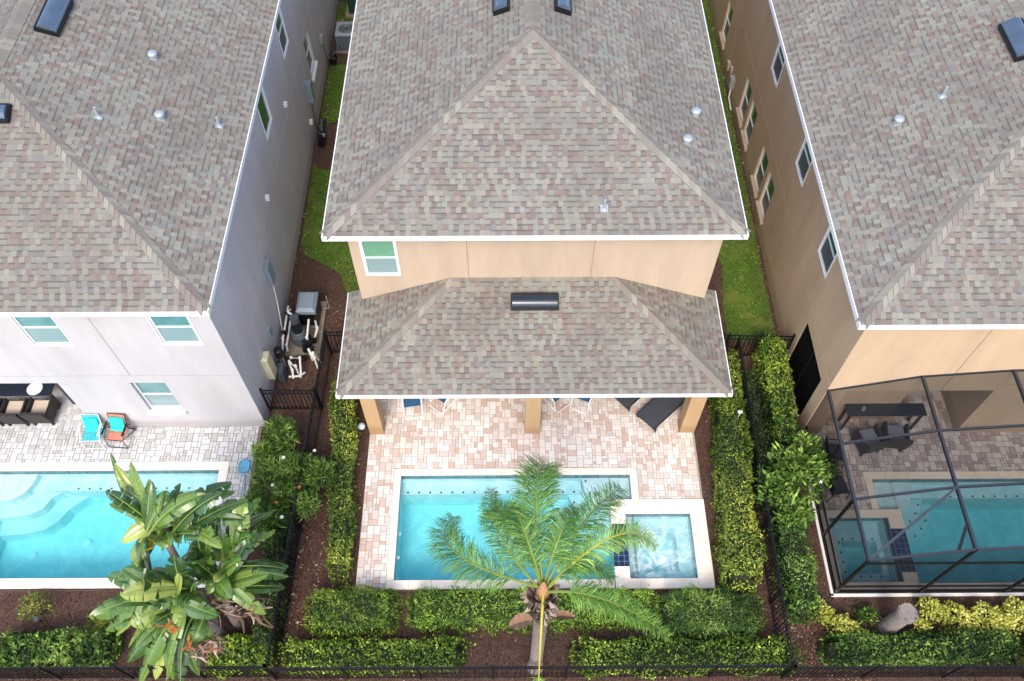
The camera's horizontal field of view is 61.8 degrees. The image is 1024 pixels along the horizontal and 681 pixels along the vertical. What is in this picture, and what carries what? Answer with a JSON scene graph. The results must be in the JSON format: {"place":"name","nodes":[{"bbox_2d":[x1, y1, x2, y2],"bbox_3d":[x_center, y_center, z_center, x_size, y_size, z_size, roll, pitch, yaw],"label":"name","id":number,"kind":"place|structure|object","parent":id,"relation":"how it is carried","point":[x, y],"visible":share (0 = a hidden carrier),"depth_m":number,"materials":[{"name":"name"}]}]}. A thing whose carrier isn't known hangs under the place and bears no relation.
{"place":"outdoors","nodes":[
{"label":"outdoors","id":0,"kind":"place"},
{"bbox_2d":[0,385,261,590],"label":"patio","id":1,"kind":"structure","parent":0,"point":[47,442],"depth_m":24.30,"materials":[{"name":"beige stone"}]},
{"bbox_2d":[0,398,4,425],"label":"wicker chair","id":2,"kind":"object","parent":1,"relation":"on","point":[1,423],"visible":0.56,"depth_m":24.42,"materials":[{"name":"black wicker"}]},
{"bbox_2d":[0,398,29,425],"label":"wicker chair","id":3,"kind":"object","parent":1,"relation":"on","point":[10,411],"visible":0.85,"depth_m":24.34,"materials":[{"name":"black wicker"}]},
{"bbox_2d":[0,383,60,405],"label":"dining table","id":4,"kind":"object","parent":1,"relation":"on","point":[13,389],"visible":0.47,"depth_m":24.41,"materials":[{"name":"wicker"}]},
{"bbox_2d":[27,383,42,394],"bbox_3d":[-13.618,1.373,24.404,0.440,0.028,0.440,0,57,0],"label":"serving plate","id":5,"kind":"object","parent":4,"relation":"on","point":[34,388],"visible":0.87,"depth_m":24.39,"materials":[{"name":"white ceramic"}]},
{"bbox_2d":[18,397,59,425],"bbox_3d":[-13.465,2.018,24.412,0.670,0.837,0.714,0,57,0],"label":"wicker chair","id":6,"kind":"object","parent":1,"relation":"on","point":[38,411],"visible":1,"depth_m":24.35,"materials":[{"name":"black wicker"}]},
{"bbox_2d":[76,414,109,448],"bbox_3d":[-11.811,2.559,24.046,0.630,0.862,0.664,0,57,0],"label":"lawn chair","id":7,"kind":"object","parent":1,"relation":"on","point":[93,424],"visible":0.95,"depth_m":23.97,"materials":[{"name":"teal fabric"}]},
{"bbox_2d":[101,413,135,448],"bbox_3d":[-11.109,2.539,24.059,0.630,0.862,0.664,5,57,3],"label":"lawn chair","id":8,"kind":"object","parent":1,"relation":"on","point":[118,423],"visible":1,"depth_m":23.98,"materials":[{"name":"orange metal"}]},
{"bbox_2d":[238,459,249,495],"bbox_3d":[-7.460,4.472,23.267,0.348,0.059,2.694,0,57,0],"label":"pool net","id":9,"kind":"object","parent":1,"relation":"on","point":[244,466],"visible":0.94,"depth_m":23.87,"materials":[{"name":"blue plastic"}]},
{"bbox_2d":[0,0,1023,680],"bbox_3d":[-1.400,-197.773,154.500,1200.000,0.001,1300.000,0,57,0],"label":"ground","id":10,"kind":"structure","parent":0,"point":[84,606],"depth_m":21.95,"materials":[{"name":"brown soil"}]},
{"bbox_2d":[15,588,55,623],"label":"shrub","id":11,"kind":"object","parent":10,"relation":"on","point":[31,606],"visible":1,"depth_m":21.49,"materials":[{"name":"green plant"}]},
{"bbox_2d":[33,615,41,622],"bbox_3d":[-11.883,7.028,21.490,0.160,0.390,0.160,0,57,0],"label":"garden light","id":12,"kind":"object","parent":10,"relation":"on","point":[36,618],"visible":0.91,"depth_m":21.33,"materials":[{"name":"black metal"}]},
{"bbox_2d":[0,623,123,676],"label":"hedge","id":13,"kind":"object","parent":10,"relation":"on","point":[62,647],"visible":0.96,"depth_m":20.81,"materials":[{"name":"green plant"}]},
{"bbox_2d":[84,610,131,642],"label":"spiky shrub","id":14,"kind":"object","parent":10,"relation":"on","point":[96,622],"visible":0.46,"depth_m":21.21,"materials":[{"name":"green plant"}]},
{"bbox_2d":[0,461,229,588],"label":"swimming pool","id":15,"kind":"structure","parent":10,"relation":"in","point":[64,525],"depth_m":23.95,"materials":[{"name":"liquid"}]},
{"bbox_2d":[0,664,276,679],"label":"metal fence","id":16,"kind":"object","parent":10,"relation":"on","point":[54,675],"visible":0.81,"depth_m":20.31,"materials":[{"name":"black metal"}]},
{"bbox_2d":[0,0,339,426],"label":"house","id":17,"kind":"structure","parent":10,"relation":"on","point":[156,156],"depth_m":21.58,"materials":[{"name":"grey paint"}]},
{"bbox_2d":[9,317,74,345],"bbox_3d":[-11.214,-0.324,20.345,1.000,1.550,0.096,0,57,0],"label":"window","id":18,"kind":"structure","parent":17,"relation":"in","point":[41,330],"depth_m":20.51,"materials":[{"name":"glass"}]},
{"bbox_2d":[133,383,186,414],"bbox_3d":[-9.604,1.532,23.221,1.040,1.635,0.240,0,57,0],"label":"window","id":19,"kind":"structure","parent":17,"relation":"in","point":[155,394],"depth_m":23.43,"materials":[{"name":"teal glass"}]},
{"bbox_2d":[146,316,203,345],"bbox_3d":[-8.049,-0.339,20.355,0.990,1.550,0.096,0,57,0],"label":"window","id":20,"kind":"structure","parent":17,"relation":"in","point":[173,330],"depth_m":20.54,"materials":[{"name":"glass"}]},
{"bbox_2d":[257,86,272,139],"bbox_3d":[-7.128,-6.614,24.423,0.076,1.550,0.910,0,57,0],"label":"window","id":21,"kind":"structure","parent":17,"relation":"in","point":[263,109],"depth_m":24.67,"materials":[{"name":"glass"}]},
{"bbox_2d":[276,8,288,59],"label":"window","id":22,"kind":"structure","parent":17,"relation":"in","point":[280,26],"depth_m":26.58,"materials":[{"name":"glass"}]},
{"bbox_2d":[304,34,317,81],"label":"window","id":23,"kind":"structure","parent":17,"relation":"in","point":[306,44],"depth_m":30.57,"materials":[{"name":"white paint"}]},
{"bbox_2d":[89,452,287,680],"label":"bird of paradise plant","id":24,"kind":"object","parent":10,"relation":"on","point":[160,603],"visible":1,"depth_m":18.98,"materials":[{"name":"green plant"}]},
{"bbox_2d":[203,633,283,680],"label":"hedge","id":25,"kind":"object","parent":10,"relation":"on","point":[242,650],"visible":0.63,"depth_m":20.69,"materials":[{"name":"green plant"}]},
{"bbox_2d":[250,489,296,663],"bbox_3d":[-6.052,5.843,21.914,0.988,1.076,4.689,0,57,0],"label":"hedge","id":26,"kind":"object","parent":10,"relation":"on","point":[261,632],"visible":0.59,"depth_m":21.71,"materials":[{"name":"green plant"}]},
{"bbox_2d":[273,346,287,381],"bbox_3d":[-6.793,0.689,25.147,0.260,1.150,0.580,0,57,0],"label":"pool pump","id":27,"kind":"object","parent":10,"relation":"on","point":[282,372],"visible":1,"depth_m":25.11,"materials":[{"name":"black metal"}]},
{"bbox_2d":[241,411,338,550],"bbox_3d":[-5.888,3.718,23.027,2.563,1.428,4.054,0,57,0],"label":"flowering shrub","id":28,"kind":"object","parent":10,"relation":"on","point":[284,459],"visible":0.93,"depth_m":22.69,"materials":[{"name":"green plant"}]},
{"bbox_2d":[259,388,320,410],"bbox_3d":[-6.306,1.696,24.427,1.548,1.262,0.068,0,57,0],"label":"metal fence","id":29,"kind":"object","parent":10,"relation":"on","point":[265,399],"visible":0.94,"depth_m":24.31,"materials":[{"name":"black metal"}]},
{"bbox_2d":[263,331,332,676],"bbox_3d":[-5.616,4.001,22.933,0.068,1.262,9.374,1,57,1],"label":"metal fence","id":30,"kind":"object","parent":10,"relation":"on","point":[293,517],"visible":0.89,"depth_m":22.53,"materials":[{"name":"black metal"}]},
{"bbox_2d":[281,306,322,378],"bbox_3d":[-6.315,-0.040,25.679,1.232,1.050,2.324,0,57,0],"label":"pool filter","id":31,"kind":"object","parent":10,"relation":"on","point":[303,342],"visible":0.97,"depth_m":25.68,"materials":[{"name":"plastic"}]},
{"bbox_2d":[295,292,329,329],"bbox_3d":[-6.140,-1.091,26.241,1.130,1.250,1.050,0,57,0],"label":"pool heater","id":32,"kind":"object","parent":10,"relation":"on","point":[311,306],"visible":0.94,"depth_m":26.05,"materials":[{"name":"metal"}]},
{"bbox_2d":[299,2,359,296],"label":"lawn","id":33,"kind":"structure","parent":10,"relation":"on","point":[321,251],"depth_m":29.09,"materials":[{"name":"green plant"}]},
{"bbox_2d":[313,122,337,169],"bbox_3d":[-6.304,-7.021,30.789,1.814,0.070,2.443,0,57,0],"label":"mulch bed","id":34,"kind":"object","parent":33,"relation":"on","point":[323,156],"visible":0.36,"depth_m":30.66,"materials":[{"name":"brown soil"}]},
{"bbox_2d":[317,118,326,146],"bbox_3d":[-6.779,-7.554,30.777,0.260,0.670,1.463,0,57,0],"label":"irrigation pump","id":35,"kind":"object","parent":34,"relation":"on","point":[321,136],"visible":1,"depth_m":30.40,"materials":[{"name":"black metal"}]},
{"bbox_2d":[329,54,336,64],"bbox_3d":[-6.927,-10.891,33.131,0.250,0.350,0.300,0,57,0],"label":"valve box","id":36,"kind":"object","parent":33,"relation":"on","point":[333,60],"visible":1,"depth_m":33.03,"materials":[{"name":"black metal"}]},
{"bbox_2d":[331,35,348,63],"bbox_3d":[-6.307,-11.514,33.701,1.763,0.070,1.932,0,57,0],"label":"mulch bed","id":37,"kind":"object","parent":33,"relation":"on","point":[343,59],"visible":0.23,"depth_m":33.45,"materials":[{"name":"brown soil"}]},
{"bbox_2d":[335,22,352,52],"bbox_3d":[-6.408,-11.871,33.463,0.980,0.859,1.020,0,57,0],"label":"air conditioner","id":38,"kind":"object","parent":37,"relation":"on","point":[343,31],"visible":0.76,"depth_m":33.18,"materials":[{"name":"metal"}]},
{"bbox_2d":[345,0,355,18],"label":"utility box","id":39,"kind":"object","parent":33,"relation":"on","point":[350,9],"visible":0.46,"depth_m":34.64,"materials":[{"name":"metal"}]},
{"bbox_2d":[323,330,342,352],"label":"metal gate","id":40,"kind":"structure","parent":10,"relation":"on","point":[337,335],"depth_m":25.16,"materials":[{"name":"black metal"}]},
{"bbox_2d":[324,370,360,586],"bbox_3d":[-4.668,3.464,23.491,1.024,1.000,6.515,-4,57,-3],"label":"hedge","id":41,"kind":"object","parent":10,"relation":"on","point":[341,511],"visible":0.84,"depth_m":22.99,"materials":[{"name":"green plant"}]},
{"bbox_2d":[300,582,403,638],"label":"hedge","id":42,"kind":"object","parent":10,"relation":"on","point":[342,612],"visible":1,"depth_m":21.26,"materials":[{"name":"green plant"}]},
{"bbox_2d":[358,423,364,429],"bbox_3d":[-4.313,2.471,24.540,0.220,0.230,0.220,0,57,0],"label":"garden light","id":43,"kind":"object","parent":10,"relation":"on","point":[361,426],"visible":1,"depth_m":24.45,"materials":[{"name":"white paint"}]},
{"bbox_2d":[277,633,475,680],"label":"hedge","id":44,"kind":"object","parent":10,"relation":"on","point":[411,653],"visible":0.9,"depth_m":20.75,"materials":[{"name":"green plant"}]},
{"bbox_2d":[385,468,638,589],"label":"swimming pool","id":45,"kind":"structure","parent":10,"relation":"in","point":[421,498],"depth_m":23.88,"materials":[{"name":"liquid"}]},
{"bbox_2d":[609,499,714,588],"bbox_3d":[3.961,5.722,23.269,2.570,1.326,2.450,0,57,0],"label":"hot tub","id":46,"kind":"object","parent":45,"relation":"attached to","point":[682,558],"visible":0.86,"depth_m":23.12,"materials":[{"name":"liquid"}]},
{"bbox_2d":[263,663,796,679],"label":"metal fence","id":47,"kind":"object","parent":10,"relation":"on","point":[492,668],"visible":0.98,"depth_m":20.11,"materials":[{"name":"black metal"}]},
{"bbox_2d":[402,584,661,636],"bbox_3d":[0.503,6.732,21.441,6.584,0.930,1.239,0,57,0],"label":"hedge","id":48,"kind":"object","parent":10,"relation":"on","point":[501,610],"visible":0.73,"depth_m":21.30,"materials":[{"name":"green plant"}]},
{"bbox_2d":[294,1,778,338],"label":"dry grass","id":49,"kind":"structure","parent":10,"relation":"on","point":[723,242],"depth_m":29.42,"materials":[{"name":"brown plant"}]},
{"bbox_2d":[423,453,673,680],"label":"palm tree","id":50,"kind":"object","parent":10,"relation":"on","point":[540,598],"visible":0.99,"depth_m":15.83,"materials":[{"name":"green plant"}]},
{"bbox_2d":[288,306,879,680],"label":"leaf litter","id":51,"kind":"object","parent":10,"relation":"on","point":[777,609],"visible":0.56,"depth_m":21.77,"materials":[{"name":"brown plant"}]},
{"bbox_2d":[566,632,806,679],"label":"hedge","id":52,"kind":"object","parent":10,"relation":"on","point":[703,653],"visible":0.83,"depth_m":20.73,"materials":[{"name":"green plant"}]},
{"bbox_2d":[651,583,767,645],"bbox_3d":[4.929,6.808,21.326,3.013,1.068,1.511,0,57,0],"label":"hedge","id":53,"kind":"object","parent":10,"relation":"on","point":[697,615],"visible":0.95,"depth_m":21.13,"materials":[{"name":"green plant"}]},
{"bbox_2d":[706,348,767,595],"bbox_3d":[6.096,3.338,23.448,1.347,1.232,7.336,4,57,2],"label":"hedge","id":54,"kind":"object","parent":10,"relation":"on","point":[736,515],"visible":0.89,"depth_m":22.70,"materials":[{"name":"green plant"}]},
{"bbox_2d":[702,0,774,342],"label":"lawn","id":55,"kind":"structure","parent":10,"relation":"on","point":[746,301],"depth_m":27.65,"materials":[{"name":"green plant"}]},
{"bbox_2d":[723,333,795,358],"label":"metal gate","id":56,"kind":"structure","parent":10,"relation":"on","point":[758,339],"depth_m":25.11,"materials":[{"name":"black metal"}]},
{"bbox_2d":[741,368,781,524],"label":"hedge","id":57,"kind":"object","parent":10,"relation":"on","point":[759,422],"visible":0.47,"depth_m":24.02,"materials":[{"name":"green plant"}]},
{"bbox_2d":[730,336,797,678],"bbox_3d":[6.610,4.082,22.880,0.068,1.262,9.198,0,57,0],"label":"metal fence","id":58,"kind":"object","parent":10,"relation":"on","point":[775,596],"visible":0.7,"depth_m":22.15,"materials":[{"name":"black metal"}]},
{"bbox_2d":[751,330,798,454],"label":"hedge","id":59,"kind":"object","parent":10,"relation":"on","point":[784,425],"visible":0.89,"depth_m":24.19,"materials":[{"name":"green plant"}]},
{"bbox_2d":[753,429,831,532],"bbox_3d":[7.493,3.680,22.736,2.014,1.955,2.814,29,62,18],"label":"broadleaf shrub","id":60,"kind":"object","parent":10,"relation":"on","point":[814,457],"visible":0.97,"depth_m":22.29,"materials":[{"name":"green plant"}]},
{"bbox_2d":[764,507,821,628],"bbox_3d":[7.229,5.724,21.818,1.151,1.340,3.068,0,57,0],"label":"hedge","id":61,"kind":"object","parent":10,"relation":"on","point":[799,590],"visible":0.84,"depth_m":21.45,"materials":[{"name":"green plant"}]},
{"bbox_2d":[807,598,872,639],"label":"golden shrub","id":62,"kind":"object","parent":10,"relation":"on","point":[839,620],"visible":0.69,"depth_m":21.28,"materials":[{"name":"yellow plant"}]},
{"bbox_2d":[853,604,881,627],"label":"shrub","id":63,"kind":"object","parent":10,"relation":"on","point":[865,617],"visible":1,"depth_m":21.44,"materials":[{"name":"green plant"}]},
{"bbox_2d":[877,603,918,636],"bbox_3d":[9.479,6.859,21.008,0.501,1.390,0.473,0,57,0],"label":"palm stump","id":64,"kind":"object","parent":10,"relation":"on","point":[900,617],"visible":0.98,"depth_m":20.67,"materials":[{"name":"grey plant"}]},
{"bbox_2d":[780,664,1023,678],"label":"metal fence","id":65,"kind":"object","parent":10,"relation":"on","point":[881,667],"visible":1,"depth_m":20.31,"materials":[{"name":"black metal"}]},
{"bbox_2d":[816,625,1023,671],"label":"hedge","id":66,"kind":"object","parent":10,"relation":"on","point":[895,648],"visible":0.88,"depth_m":20.82,"materials":[{"name":"green plant"}]},
{"bbox_2d":[862,471,1023,556],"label":"swimming pool","id":67,"kind":"structure","parent":10,"relation":"in","point":[996,516],"depth_m":24.00,"materials":[{"name":"liquid"}]},
{"bbox_2d":[859,509,910,557],"bbox_3d":[9.437,5.880,23.166,2.240,1.326,2.230,0,57,0],"label":"hot tub","id":68,"kind":"object","parent":67,"relation":"attached to","point":[893,523],"visible":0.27,"depth_m":23.12,"materials":[{"name":"liquid"}]},
{"bbox_2d":[910,594,1023,637],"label":"golden shrub","id":69,"kind":"object","parent":10,"relation":"on","point":[997,617],"visible":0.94,"depth_m":21.32,"materials":[{"name":"yellow plant"}]},
{"bbox_2d":[1014,630,1023,656],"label":"hedge","id":70,"kind":"object","parent":10,"relation":"on","point":[1021,636],"visible":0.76,"depth_m":21.20,"materials":[{"name":"green plant"}]},
{"bbox_2d":[355,397,702,590],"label":"patio","id":71,"kind":"structure","parent":0,"point":[474,433],"depth_m":24.28,"materials":[{"name":"beige stone"}]},
{"bbox_2d":[402,398,423,418],"bbox_3d":[-2.889,1.643,24.582,0.566,0.966,0.846,-7,57,-5],"label":"sling chair","id":72,"kind":"object","parent":71,"relation":"on","point":[411,402],"visible":0.45,"depth_m":24.59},
{"bbox_2d":[429,398,455,413],"bbox_3d":[-1.992,1.472,24.692,0.566,0.966,0.846,33,63,19],"label":"sling chair","id":73,"kind":"object","parent":71,"relation":"on","point":[444,400],"visible":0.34,"depth_m":24.67,"materials":[{"name":"white metal"}]},
{"bbox_2d":[543,398,570,412],"bbox_3d":[1.275,1.440,24.713,0.566,0.966,0.846,-34,63,-20],"label":"sling chair","id":74,"kind":"object","parent":71,"relation":"on","point":[554,399],"visible":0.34,"depth_m":24.84,"materials":[{"name":"white metal"}]},
{"bbox_2d":[570,398,593,413],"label":"sling chair","id":75,"kind":"object","parent":71,"relation":"on","point":[588,400],"visible":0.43,"depth_m":24.70,"materials":[{"name":"white metal"}]},
{"bbox_2d":[615,397,640,411],"bbox_3d":[3.779,1.218,25.086,1.929,0.577,0.703,-38,65,-22],"label":"sun lounger","id":76,"kind":"object","parent":71,"relation":"on","point":[627,402],"visible":0.24,"depth_m":24.71,"materials":[{"name":"black fabric"}]},
{"bbox_2d":[636,397,685,431],"bbox_3d":[4.483,1.777,24.723,1.929,0.577,0.703,-38,65,-22],"label":"sun lounger","id":77,"kind":"object","parent":71,"relation":"on","point":[654,413],"visible":0.51,"depth_m":24.55,"materials":[{"name":"grey fabric"}]},
{"bbox_2d":[318,0,750,433],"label":"house","id":78,"kind":"structure","parent":0,"point":[533,203],"depth_m":22.33,"materials":[{"name":"beige paint"}]},
{"bbox_2d":[358,241,400,275],"bbox_3d":[-3.428,-2.179,22.251,0.940,1.530,0.076,0,57,0],"label":"window","id":79,"kind":"structure","parent":78,"relation":"in","point":[380,258],"depth_m":22.30,"materials":[{"name":"glass"}]},
{"bbox_2d":[709,0,1023,432],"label":"house","id":80,"kind":"structure","parent":0,"point":[881,143],"depth_m":21.82,"materials":[{"name":"paint"}]},
{"bbox_2d":[718,2,732,49],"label":"window","id":81,"kind":"structure","parent":80,"relation":"in","point":[729,15],"depth_m":32.89,"materials":[{"name":"white paint"}]},
{"bbox_2d":[735,78,751,127],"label":"window","id":82,"kind":"structure","parent":80,"relation":"in","point":[746,96],"depth_m":30.44,"materials":[{"name":"white paint"}]},
{"bbox_2d":[740,102,756,150],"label":"window","id":83,"kind":"structure","parent":80,"relation":"in","point":[753,113],"depth_m":29.82,"materials":[{"name":"white paint"}]},
{"bbox_2d":[749,147,767,197],"bbox_3d":[8.227,-5.619,28.321,0.200,1.615,0.970,0,57,0],"label":"window","id":84,"kind":"structure","parent":80,"relation":"in","point":[763,163],"depth_m":28.65,"materials":[{"name":"white paint"}]},
{"bbox_2d":[755,172,774,224],"bbox_3d":[8.234,-4.654,27.696,0.200,1.615,0.970,0,57,0],"label":"window","id":85,"kind":"structure","parent":80,"relation":"in","point":[769,189],"depth_m":28.00,"materials":[{"name":"white paint"}]},
{"bbox_2d":[771,41,784,87],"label":"window","id":86,"kind":"structure","parent":80,"relation":"in","point":[778,62],"depth_m":26.43,"materials":[{"name":"grey glass"}]},
{"bbox_2d":[795,137,811,186],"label":"window","id":87,"kind":"structure","parent":80,"relation":"in","point":[803,162],"depth_m":24.23,"materials":[{"name":"grey glass"}]},
{"bbox_2d":[818,226,836,277],"bbox_3d":[8.273,-2.450,22.134,0.076,1.540,0.960,0,57,0],"label":"window","id":88,"kind":"structure","parent":80,"relation":"in","point":[827,252],"depth_m":22.43,"materials":[{"name":"grey glass"}]},
{"bbox_2d":[790,387,1023,593],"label":"patio","id":89,"kind":"structure","parent":0,"point":[985,451],"depth_m":24.18,"materials":[{"name":"beige stone"}]},
{"bbox_2d":[850,424,890,456],"bbox_3d":[10.014,2.801,23.922,0.650,0.807,0.710,-12,58,-8],"label":"wicker chair","id":90,"kind":"object","parent":89,"relation":"on","point":[874,431],"visible":0.97,"depth_m":23.86,"materials":[{"name":"black wicker"}]},
{"bbox_2d":[837,403,926,429],"bbox_3d":[10.437,2.176,24.254,2.200,0.930,0.380,0,57,0],"label":"bar table","id":91,"kind":"object","parent":89,"relation":"on","point":[910,410],"visible":0.94,"depth_m":23.88,"materials":[{"name":"black metal"}]},
{"bbox_2d":[880,421,913,451],"bbox_3d":[10.752,2.698,23.989,0.650,0.807,0.710,6,57,4],"label":"wicker chair","id":92,"kind":"object","parent":89,"relation":"on","point":[900,443],"visible":0.7,"depth_m":23.92,"materials":[{"name":"black wicker"}]},
{"bbox_2d":[797,369,1023,596],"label":"screen enclosure","id":93,"kind":"object","parent":89,"relation":"on","point":[854,566],"visible":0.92,"depth_m":21.26,"materials":[{"name":"brown metal"}]}
]}

